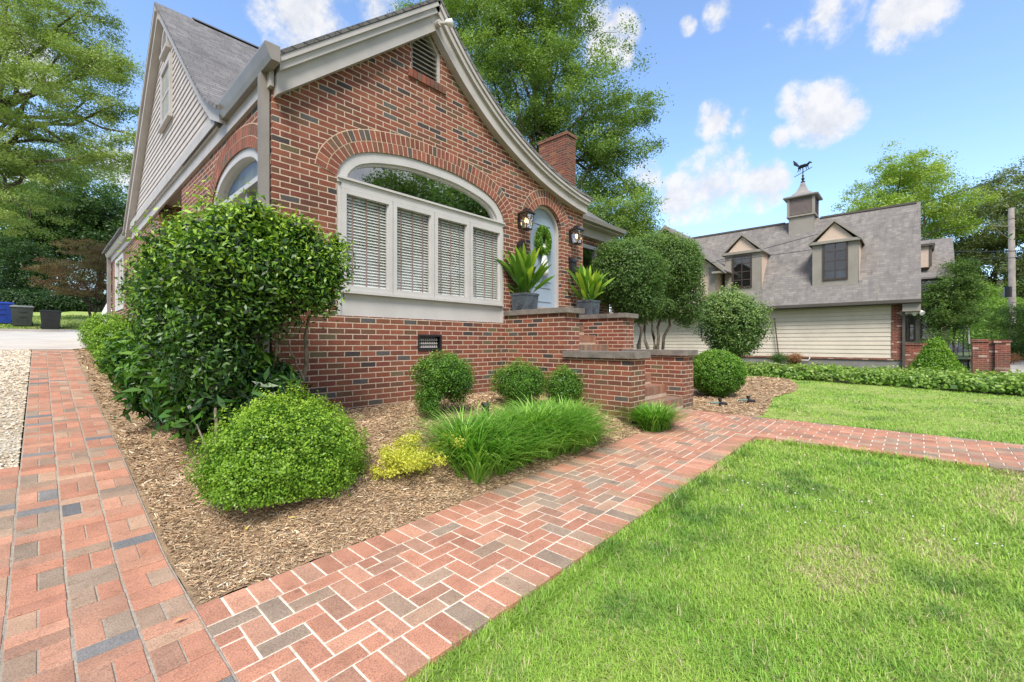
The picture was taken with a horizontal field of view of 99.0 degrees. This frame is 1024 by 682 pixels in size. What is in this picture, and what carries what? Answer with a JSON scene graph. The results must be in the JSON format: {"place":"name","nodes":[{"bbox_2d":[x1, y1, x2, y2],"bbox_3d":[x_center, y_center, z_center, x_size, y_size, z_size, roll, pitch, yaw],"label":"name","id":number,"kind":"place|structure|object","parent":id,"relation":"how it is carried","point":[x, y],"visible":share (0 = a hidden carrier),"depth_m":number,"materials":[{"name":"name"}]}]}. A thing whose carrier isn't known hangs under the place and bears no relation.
{"place":"outdoors","nodes":[
{"label":"outdoors","id":0,"kind":"place"},
{"bbox_2d":[0,311,111,328],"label":"bank lawn","id":1,"kind":"structure","parent":0,"point":[76,321],"depth_m":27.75,"materials":[{"name":"plant"}]},
{"bbox_2d":[0,302,13,322],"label":"wheelie bin","id":2,"kind":"object","parent":1,"relation":"on","point":[5,313],"visible":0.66,"depth_m":24.75,"materials":[{"name":"blue plastic"}]},
{"bbox_2d":[9,305,34,325],"bbox_3d":[-27.894,-1.483,24.903,0.966,1.157,0.957,0,0,43],"label":"wheelie bin","id":3,"kind":"object","parent":1,"relation":"on","point":[21,315],"visible":0.91,"depth_m":24.64,"materials":[{"name":"grey plastic"}]},
{"bbox_2d":[39,310,61,328],"bbox_3d":[-26.271,-1.255,24.905,0.920,1.104,0.907,0,0,43],"label":"wheelie bin","id":4,"kind":"object","parent":1,"relation":"on","point":[50,319],"visible":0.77,"depth_m":24.64,"materials":[{"name":"grey plastic"}]},
{"bbox_2d":[0,288,111,312],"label":"bank hedge","id":5,"kind":"object","parent":1,"relation":"on","point":[43,300],"visible":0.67,"depth_m":32.78,"materials":[{"name":"green plant"}]},
{"bbox_2d":[19,237,111,324],"bbox_3d":[-26.586,-3.618,27.287,6.977,5.555,3.747,0,0,7],"label":"red maple","id":6,"kind":"object","parent":1,"relation":"on","point":[80,288],"visible":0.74,"depth_m":26.63,"materials":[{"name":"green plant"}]},
{"bbox_2d":[0,0,145,239],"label":"overhanging oak","id":7,"kind":"object","parent":1,"relation":"on","point":[93,62],"visible":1,"depth_m":19.89,"materials":[{"name":"green plant"}]},
{"bbox_2d":[0,0,1023,342],"label":"sky","id":8,"kind":"structure","parent":0,"point":[758,87],"materials":[{"name":"blue"}]},
{"bbox_2d":[1,343,1023,653],"bbox_3d":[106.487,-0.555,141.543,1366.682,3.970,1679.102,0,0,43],"label":"ground","id":9,"kind":"structure","parent":0,"point":[479,495],"depth_m":10.03,"materials":[{"name":"brown soil"}]},
{"bbox_2d":[0,350,30,467],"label":"gravel drive","id":10,"kind":"structure","parent":9,"relation":"on","point":[2,443],"depth_m":4.92,"materials":[{"name":"beige gravel"}]},
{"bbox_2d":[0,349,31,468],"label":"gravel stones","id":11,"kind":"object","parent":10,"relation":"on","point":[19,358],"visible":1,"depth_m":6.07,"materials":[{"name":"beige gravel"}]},
{"bbox_2d":[0,234,74,292],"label":"shade tree","id":12,"kind":"object","parent":9,"relation":"on","point":[15,263],"visible":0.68,"depth_m":35.38,"materials":[{"name":"green plant"}]},
{"bbox_2d":[0,330,100,349],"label":"concrete drive","id":13,"kind":"structure","parent":9,"relation":"on","point":[23,340],"depth_m":13.55,"materials":[{"name":"grey concrete"}]},
{"bbox_2d":[0,329,77,330],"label":"drive kerb","id":14,"kind":"structure","parent":13,"relation":"on","point":[36,329],"depth_m":23.69,"materials":[{"name":"concrete"}]},
{"bbox_2d":[0,177,107,288],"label":"dark evergreen","id":15,"kind":"object","parent":9,"relation":"on","point":[33,218],"visible":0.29,"depth_m":40.94,"materials":[{"name":"green plant"}]},
{"bbox_2d":[0,129,128,290],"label":"tree","id":16,"kind":"object","parent":9,"relation":"on","point":[113,179],"visible":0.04,"depth_m":59.91,"materials":[{"name":"green plant"}]},
{"bbox_2d":[15,170,125,291],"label":"magnolia tree","id":17,"kind":"object","parent":9,"relation":"on","point":[98,214],"visible":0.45,"depth_m":41.89,"materials":[{"name":"green plant"}]},
{"bbox_2d":[100,304,106,324],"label":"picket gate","id":18,"kind":"structure","parent":9,"relation":"on","point":[104,310],"depth_m":15.85,"materials":[{"name":"white paint"}]},
{"bbox_2d":[0,350,234,681],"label":"brick drive","id":19,"kind":"structure","parent":9,"relation":"on","point":[123,651],"depth_m":2.46,"materials":[{"name":"brick"}]},
{"bbox_2d":[0,349,238,681],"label":"brick drive mortar","id":20,"kind":"object","parent":9,"relation":"on","point":[73,650],"visible":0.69,"depth_m":2.40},
{"bbox_2d":[74,349,645,607],"bbox_3d":[-3.945,0.675,7.858,11.335,1.259,5.146,0,0,43],"label":"mulch bed","id":21,"kind":"object","parent":9,"relation":"on","point":[179,574],"visible":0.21,"depth_m":3.06,"materials":[{"name":"brown wood"}]},
{"bbox_2d":[91,336,109,376],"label":"edging boxwood","id":22,"kind":"object","parent":21,"relation":"on","point":[99,355],"visible":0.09,"depth_m":6.82,"materials":[{"name":"green plant"}]},
{"bbox_2d":[75,311,130,352],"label":"edging boxwood","id":23,"kind":"object","parent":21,"relation":"on","point":[85,330],"visible":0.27,"depth_m":8.86,"materials":[{"name":"green plant"}]},
{"bbox_2d":[84,319,134,358],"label":"edging boxwood","id":24,"kind":"object","parent":21,"relation":"on","point":[94,339],"visible":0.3,"depth_m":7.88,"materials":[{"name":"green plant"}]},
{"bbox_2d":[74,349,153,430],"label":"wood chips","id":25,"kind":"object","parent":21,"relation":"on","point":[106,405],"visible":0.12,"depth_m":6.08,"materials":[{"name":"brown wood"}]},
{"bbox_2d":[93,323,140,384],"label":"laurel shrub","id":26,"kind":"object","parent":21,"relation":"on","point":[108,348],"visible":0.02,"depth_m":6.11,"materials":[{"name":"green plant"}]},
{"bbox_2d":[96,331,147,402],"bbox_3d":[-4.490,0.271,5.667,1.476,1.102,1.308,0,0,43],"label":"laurel shrub","id":27,"kind":"object","parent":21,"relation":"on","point":[116,361],"visible":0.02,"depth_m":5.32,"materials":[{"name":"green plant"}]},
{"bbox_2d":[109,344,173,430],"bbox_3d":[-3.557,0.384,4.826,1.455,1.054,1.381,0,0,-11],"label":"laurel shrub","id":28,"kind":"object","parent":21,"relation":"on","point":[139,377],"visible":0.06,"depth_m":4.38,"materials":[{"name":"green plant"}]},
{"bbox_2d":[121,340,312,446],"bbox_3d":[-2.688,0.420,4.153,1.622,0.970,1.298,0,0,22],"label":"laurel shrub","id":29,"kind":"object","parent":21,"relation":"on","point":[198,409],"visible":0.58,"depth_m":3.73,"materials":[{"name":"green plant"}]},
{"bbox_2d":[110,176,359,457],"bbox_3d":[-3.033,-0.188,4.154,3.100,2.452,1.547,0,0,16],"label":"corner privet","id":30,"kind":"object","parent":21,"relation":"on","point":[227,275],"visible":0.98,"depth_m":3.71,"materials":[{"name":"green plant"}]},
{"bbox_2d":[179,381,373,513],"bbox_3d":[-1.664,0.765,3.231,1.194,0.937,1.243,0,0,43],"label":"boxwood shrub","id":31,"kind":"object","parent":21,"relation":"on","point":[293,456],"visible":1,"depth_m":2.94,"materials":[{"name":"green plant"}]},
{"bbox_2d":[364,430,467,479],"bbox_3d":[-0.745,0.923,3.641,0.725,0.378,0.813,0,0,17],"label":"golden shrub","id":32,"kind":"object","parent":21,"relation":"on","point":[405,458],"visible":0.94,"depth_m":3.49,"materials":[{"name":"yellow plant"}]},
{"bbox_2d":[406,349,477,415],"bbox_3d":[-0.824,0.478,5.149,0.804,0.818,0.857,0,0,43],"label":"boxwood","id":33,"kind":"object","parent":21,"relation":"on","point":[443,378],"visible":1,"depth_m":5.00,"materials":[{"name":"green plant"}]},
{"bbox_2d":[481,402,489,418],"bbox_3d":[-0.312,0.818,5.139,0.120,0.210,0.120,0,0,43],"label":"path light","id":34,"kind":"object","parent":21,"relation":"on","point":[485,404],"visible":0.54,"depth_m":5.10,"materials":[{"name":"black metal"}]},
{"bbox_2d":[486,356,551,406],"bbox_3d":[0.108,0.540,5.928,0.875,0.717,0.941,0,0,43],"label":"boxwood","id":35,"kind":"object","parent":21,"relation":"on","point":[526,381],"visible":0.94,"depth_m":5.75,"materials":[{"name":"green plant"}]},
{"bbox_2d":[392,390,647,484],"bbox_3d":[0.111,0.871,4.418,1.848,0.641,3.179,0,0,43],"label":"lilyturf border","id":36,"kind":"object","parent":21,"relation":"on","point":[503,441],"visible":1,"depth_m":4.18,"materials":[{"name":"green plant"}]},
{"bbox_2d":[543,362,590,406],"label":"boxwood","id":37,"kind":"object","parent":21,"relation":"on","point":[563,385],"visible":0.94,"depth_m":5.89,"materials":[{"name":"green plant"}]},
{"bbox_2d":[608,398,700,432],"bbox_3d":[1.841,0.939,5.720,1.276,0.399,1.267,0,0,-3],"label":"lilyturf clump","id":38,"kind":"object","parent":21,"relation":"on","point":[655,417],"visible":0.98,"depth_m":5.60,"materials":[{"name":"green plant"}]},
{"bbox_2d":[102,0,625,411],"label":"brick house","id":39,"kind":"structure","parent":9,"relation":"on","point":[414,165],"depth_m":6.21,"materials":[{"name":"red brick"}]},
{"bbox_2d":[115,252,123,311],"bbox_3d":[-12.188,-1.820,13.625,1.960,1.660,0.100,0,0,43],"label":"window","id":40,"kind":"structure","parent":39,"relation":"in","point":[118,267],"depth_m":13.93,"materials":[{"name":"paint"}]},
{"bbox_2d":[157,52,172,133],"bbox_3d":[-6.633,-4.745,8.364,1.020,1.190,0.085,0,0,43],"label":"window","id":41,"kind":"structure","parent":39,"relation":"in","point":[166,77],"depth_m":8.32,"materials":[{"name":"beige paint"}]},
{"bbox_2d":[214,148,257,210],"bbox_3d":[-3.460,-1.445,5.683,2.200,2.050,0.300,0,0,43],"label":"arched window","id":42,"kind":"structure","parent":39,"relation":"in","point":[242,169],"depth_m":5.78,"materials":[{"name":"paint"}]},
{"bbox_2d":[337,152,504,322],"bbox_3d":[-1.143,-1.420,6.284,0.165,2.200,2.870,0,0,43],"label":"picture window","id":43,"kind":"structure","parent":39,"relation":"in","point":[454,199],"depth_m":6.13,"materials":[{"name":"paint"}]},
{"bbox_2d":[530,209,553,307],"bbox_3d":[0.539,-1.572,8.243,0.052,1.843,0.826,0,0,43],"label":"front door","id":44,"kind":"structure","parent":39,"relation":"in","point":[545,298],"depth_m":8.31,"materials":[{"name":"blue wood"}]},
{"bbox_2d":[541,243,548,275],"bbox_3d":[0.613,-1.545,8.181,0.086,0.590,0.230,0,0,43],"label":"door glass","id":45,"kind":"object","parent":44,"relation":"attached to","point":[546,273],"depth_m":8.16,"materials":[{"name":"white glass"}]},
{"bbox_2d":[534,225,551,255],"bbox_3d":[0.593,-1.894,8.175,0.134,0.610,0.514,0,0,43],"label":"wreath","id":46,"kind":"object","parent":39,"relation":"attached to","point":[541,231],"visible":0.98,"depth_m":8.12,"materials":[{"name":"green plant"}]},
{"bbox_2d":[583,243,597,299],"bbox_3d":[1.799,-1.730,10.939,0.220,1.380,0.960,0,0,43],"label":"window","id":47,"kind":"structure","parent":39,"relation":"in","point":[587,249],"depth_m":11.19,"materials":[{"name":"glass"}]},
{"bbox_2d":[387,0,510,110],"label":"tree","id":48,"kind":"object","parent":9,"relation":"on","point":[404,5],"visible":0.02,"depth_m":33.62,"materials":[{"name":"green plant"}]},
{"bbox_2d":[196,409,777,681],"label":"brick walk","id":49,"kind":"structure","parent":9,"relation":"on","point":[312,651],"depth_m":2.41,"materials":[{"name":"brick"}]},
{"bbox_2d":[207,410,775,681],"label":"walk mortar","id":50,"kind":"object","parent":49,"relation":"attached to","point":[260,657],"visible":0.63,"depth_m":2.26,"materials":[{"name":"beige concrete"}]},
{"bbox_2d":[442,0,673,210],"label":"willow oak","id":51,"kind":"object","parent":9,"relation":"on","point":[533,61],"visible":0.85,"depth_m":25.99,"materials":[{"name":"green plant"}]},
{"bbox_2d":[504,307,697,423],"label":"entry steps","id":52,"kind":"structure","parent":9,"relation":"on","point":[606,359],"depth_m":6.81,"materials":[{"name":"brick"}]},
{"bbox_2d":[494,242,554,309],"bbox_3d":[0.206,-1.073,7.243,0.976,1.104,0.990,0,0,-24],"label":"planter","id":53,"kind":"object","parent":52,"relation":"on","point":[520,269],"visible":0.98,"depth_m":7.18,"materials":[{"name":"plant"}]},
{"bbox_2d":[567,264,613,314],"bbox_3d":[1.515,-1.027,8.580,0.792,1.012,1.058,0,0,43],"label":"planter","id":54,"kind":"object","parent":52,"relation":"on","point":[590,286],"visible":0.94,"depth_m":8.41,"materials":[{"name":"plant"}]},
{"bbox_2d":[587,183,670,348],"bbox_3d":[5.253,-3.152,21.009,4.778,8.494,3.321,0,0,13],"label":"understory tree","id":55,"kind":"object","parent":9,"relation":"on","point":[628,218],"visible":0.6,"depth_m":20.49,"materials":[{"name":"green plant"}]},
{"bbox_2d":[589,237,671,326],"bbox_3d":[2.764,-0.819,10.656,1.918,3.593,2.030,0,0,43],"label":"clipped evergreen","id":56,"kind":"object","parent":9,"relation":"on","point":[635,285],"visible":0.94,"depth_m":10.21,"materials":[{"name":"green plant"}]},
{"bbox_2d":[632,230,711,349],"bbox_3d":[4.763,-1.509,13.648,2.634,4.161,2.002,0,0,33],"label":"multi stem tree","id":57,"kind":"object","parent":9,"relation":"on","point":[683,256],"visible":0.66,"depth_m":13.16,"materials":[{"name":"green plant"}]},
{"bbox_2d":[690,282,776,359],"bbox_3d":[8.041,-0.564,16.028,2.834,3.279,2.633,0,0,18],"label":"round camellia","id":58,"kind":"object","parent":9,"relation":"on","point":[727,321],"visible":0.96,"depth_m":15.40,"materials":[{"name":"green plant"}]},
{"bbox_2d":[687,376,797,416],"bbox_3d":[4.530,1.089,10.857,4.700,0.072,7.810,0,0,43],"label":"mulch bed","id":59,"kind":"object","parent":9,"relation":"on","point":[749,411],"visible":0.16,"depth_m":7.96,"materials":[{"name":"brown wood"}]},
{"bbox_2d":[710,398,727,405],"bbox_3d":[3.504,1.015,7.415,0.294,0.130,0.069,0,0,-1],"label":"sprinkler valve","id":60,"kind":"object","parent":59,"relation":"on","point":[720,403],"visible":1,"depth_m":7.40,"materials":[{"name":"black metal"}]},
{"bbox_2d":[693,348,748,396],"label":"ball boxwood","id":61,"kind":"object","parent":59,"relation":"on","point":[718,372],"visible":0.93,"depth_m":8.43,"materials":[{"name":"green plant"}]},
{"bbox_2d":[738,395,755,402],"bbox_3d":[4.165,1.015,7.752,0.294,0.130,0.069,0,0,-1],"label":"sprinkler valve","id":62,"kind":"object","parent":59,"relation":"on","point":[748,400],"visible":0.98,"depth_m":7.74,"materials":[{"name":"black metal"}]},
{"bbox_2d":[610,182,924,368],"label":"carriage garage","id":63,"kind":"structure","parent":9,"relation":"on","point":[846,290],"depth_m":20.63,"materials":[{"name":"beige"}]},
{"bbox_2d":[793,161,811,182],"bbox_3d":[15.592,-9.234,23.456,0.235,1.388,1.098,0,0,-23],"label":"weather vane","id":64,"kind":"object","parent":63,"relation":"on","point":[802,166],"visible":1,"depth_m":23.42,"materials":[{"name":"black metal"}]},
{"bbox_2d":[705,216,1023,263],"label":"overhead wire","id":65,"kind":"object","parent":63,"relation":"attached to","point":[921,233],"visible":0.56,"depth_m":20.59,"materials":[{"name":"black metal"}]},
{"bbox_2d":[709,171,1022,262],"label":"overhead wire","id":66,"kind":"object","parent":63,"relation":"attached to","point":[921,203],"visible":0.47,"depth_m":20.98,"materials":[{"name":"black metal"}]},
{"bbox_2d":[774,318,778,352],"bbox_3d":[13.018,-0.170,21.506,0.248,2.005,0.060,0,0,28],"label":"metal rod","id":67,"kind":"object","parent":9,"relation":"on","point":[776,336],"visible":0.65,"depth_m":21.49,"materials":[{"name":"grey metal"}]},
{"bbox_2d":[766,352,791,363],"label":"border shrub","id":68,"kind":"object","parent":9,"relation":"on","point":[776,358],"visible":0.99,"depth_m":20.88,"materials":[{"name":"green plant"}]},
{"bbox_2d":[786,352,805,363],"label":"border shrub","id":69,"kind":"object","parent":9,"relation":"on","point":[795,358],"visible":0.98,"depth_m":20.84,"materials":[{"name":"orange plant"}]},
{"bbox_2d":[742,360,1023,395],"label":"ivy hedge","id":70,"kind":"object","parent":9,"relation":"on","point":[1010,381],"visible":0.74,"depth_m":10.98,"materials":[{"name":"green plant"}]},
{"bbox_2d":[755,419,1023,473],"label":"street walk","id":71,"kind":"structure","parent":9,"relation":"on","point":[1009,460],"depth_m":4.76,"materials":[{"name":"brick"}]},
{"bbox_2d":[768,421,1023,468],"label":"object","id":72,"kind":"object","parent":71,"relation":"on","point":[910,443],"visible":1,"depth_m":4.80,"materials":[{"name":"red brick"}]},
{"bbox_2d":[905,343,926,367],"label":"garden wall","id":73,"kind":"structure","parent":9,"relation":"on","point":[912,350],"depth_m":18.90,"materials":[{"name":"brick"}]},
{"bbox_2d":[831,139,1005,242],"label":"light green tree","id":74,"kind":"object","parent":9,"relation":"on","point":[912,179],"visible":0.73,"depth_m":45.87,"materials":[{"name":"green plant"}]},
{"bbox_2d":[905,237,955,347],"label":"neighbour house","id":75,"kind":"structure","parent":9,"relation":"on","point":[935,253],"depth_m":24.78,"materials":[{"name":"grey"}]},
{"bbox_2d":[905,314,915,340],"bbox_3d":[22.727,-0.845,25.252,0.850,1.550,0.040,0,0,43],"label":"window","id":76,"kind":"structure","parent":75,"relation":"in","point":[910,322],"depth_m":25.11,"materials":[{"name":"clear glass"}]},
{"bbox_2d":[921,279,939,305],"bbox_3d":[23.461,-2.770,24.573,0.850,1.500,0.040,0,0,43],"label":"window","id":77,"kind":"structure","parent":75,"relation":"in","point":[929,281],"depth_m":24.63,"materials":[{"name":"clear glass"}]},
{"bbox_2d":[920,314,940,340],"bbox_3d":[23.497,-0.845,24.539,0.850,1.550,0.040,0,0,43],"label":"window","id":78,"kind":"structure","parent":75,"relation":"in","point":[922,331],"depth_m":24.69,"materials":[{"name":"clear glass"}]},
{"bbox_2d":[905,336,967,372],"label":"cone shrub","id":79,"kind":"object","parent":9,"relation":"on","point":[936,353],"visible":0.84,"depth_m":14.74,"materials":[{"name":"green plant"}]},
{"bbox_2d":[908,252,995,358],"bbox_3d":[23.631,-1.820,23.956,5.066,6.010,3.042,0,0,-12],"label":"young tree","id":80,"kind":"object","parent":9,"relation":"on","point":[957,317],"visible":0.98,"depth_m":23.55,"materials":[{"name":"green plant"}]},
{"bbox_2d":[949,342,969,355],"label":"border shrub","id":81,"kind":"object","parent":9,"relation":"on","point":[957,347],"visible":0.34,"depth_m":27.73,"materials":[{"name":"purple plant"}]},
{"bbox_2d":[956,326,970,369],"bbox_3d":[17.539,0.228,17.000,0.440,1.703,0.440,0,0,43],"label":"garden obelisk","id":82,"kind":"object","parent":9,"relation":"on","point":[966,362],"visible":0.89,"depth_m":16.89,"materials":[{"name":"black metal"}]},
{"bbox_2d":[966,297,969,343],"bbox_3d":[24.995,-1.215,24.000,0.262,2.611,0.100,0,0,0],"label":"bamboo pole","id":83,"kind":"object","parent":9,"relation":"on","point":[968,331],"visible":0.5,"depth_m":23.97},
{"bbox_2d":[921,155,1023,340],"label":"dark spreading tree","id":84,"kind":"object","parent":9,"relation":"on","point":[997,210],"visible":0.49,"depth_m":49.57,"materials":[{"name":"green plant"}]},
{"bbox_2d":[970,339,989,375],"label":"brick pillar","id":85,"kind":"structure","parent":9,"relation":"on","point":[980,354],"depth_m":15.06,"materials":[{"name":"red brick"}]},
{"bbox_2d":[949,275,1022,348],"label":"woodland tree","id":86,"kind":"object","parent":9,"relation":"on","point":[961,337],"depth_m":71.00,"materials":[{"name":"green plant"}]},
{"bbox_2d":[949,278,1023,348],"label":"roadside tree","id":87,"kind":"object","parent":9,"relation":"on","point":[995,302],"visible":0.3,"depth_m":32.29,"materials":[{"name":"green plant"}]},
{"bbox_2d":[989,341,993,370],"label":"garden wall","id":88,"kind":"structure","parent":9,"relation":"on","point":[991,355],"depth_m":16.30,"materials":[{"name":"brick"}]},
{"bbox_2d":[975,300,1023,359],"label":"roadside shrub","id":89,"kind":"object","parent":9,"relation":"on","point":[1016,329],"visible":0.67,"depth_m":25.33,"materials":[{"name":"green plant"}]},
{"bbox_2d":[997,280,1003,305],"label":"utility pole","id":90,"kind":"object","parent":9,"relation":"on","point":[998,283],"visible":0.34,"depth_m":49.81,"materials":[{"name":"grey wood"}]},
{"bbox_2d":[992,340,1011,373],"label":"brick pillar","id":91,"kind":"structure","parent":9,"relation":"on","point":[1001,355],"depth_m":16.06,"materials":[{"name":"red brick"}]},
{"bbox_2d":[993,208,1015,339],"bbox_3d":[33.531,-4.001,29.678,2.166,10.366,0.457,0,0,-20],"label":"utility pole","id":92,"kind":"object","parent":9,"relation":"on","point":[1010,291],"visible":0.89,"depth_m":29.87,"materials":[{"name":"grey wood"}]},
{"bbox_2d":[954,250,1023,251],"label":"overhead wire","id":93,"kind":"object","parent":92,"relation":"attached to","point":[987,251],"visible":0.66,"depth_m":27.97,"materials":[{"name":"black metal"}]},
{"bbox_2d":[986,257,1022,258],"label":"overhead wire","id":94,"kind":"object","parent":92,"relation":"attached to","point":[1003,258],"visible":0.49,"depth_m":27.98,"materials":[{"name":"black metal"}]},
{"bbox_2d":[989,177,1023,258],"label":"street tree","id":95,"kind":"object","parent":9,"relation":"on","point":[1019,196],"visible":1,"depth_m":20.79,"materials":[{"name":"green plant"}]},
{"bbox_2d":[1010,351,1023,364],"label":"border shrub","id":96,"kind":"object","parent":9,"relation":"on","point":[1014,359],"visible":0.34,"depth_m":20.75,"materials":[{"name":"brown plant"}]},
{"bbox_2d":[394,438,1023,681],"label":"lawn","id":97,"kind":"structure","parent":0,"point":[995,508],"depth_m":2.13,"materials":[{"name":"plant"}]},
{"bbox_2d":[784,437,1022,476],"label":"edge grass","id":98,"kind":"structure","parent":97,"relation":"on","point":[980,467],"depth_m":4.31,"materials":[{"name":"green plant"}]},
{"bbox_2d":[744,374,1023,444],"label":"lawn","id":99,"kind":"structure","parent":0,"point":[985,425],"depth_m":7.21,"materials":[{"name":"plant"}]},
{"bbox_2d":[1000,360,1023,374],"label":"side path","id":100,"kind":"structure","parent":0,"point":[1013,367],"depth_m":18.37,"materials":[{"name":"concrete"}]}
]}

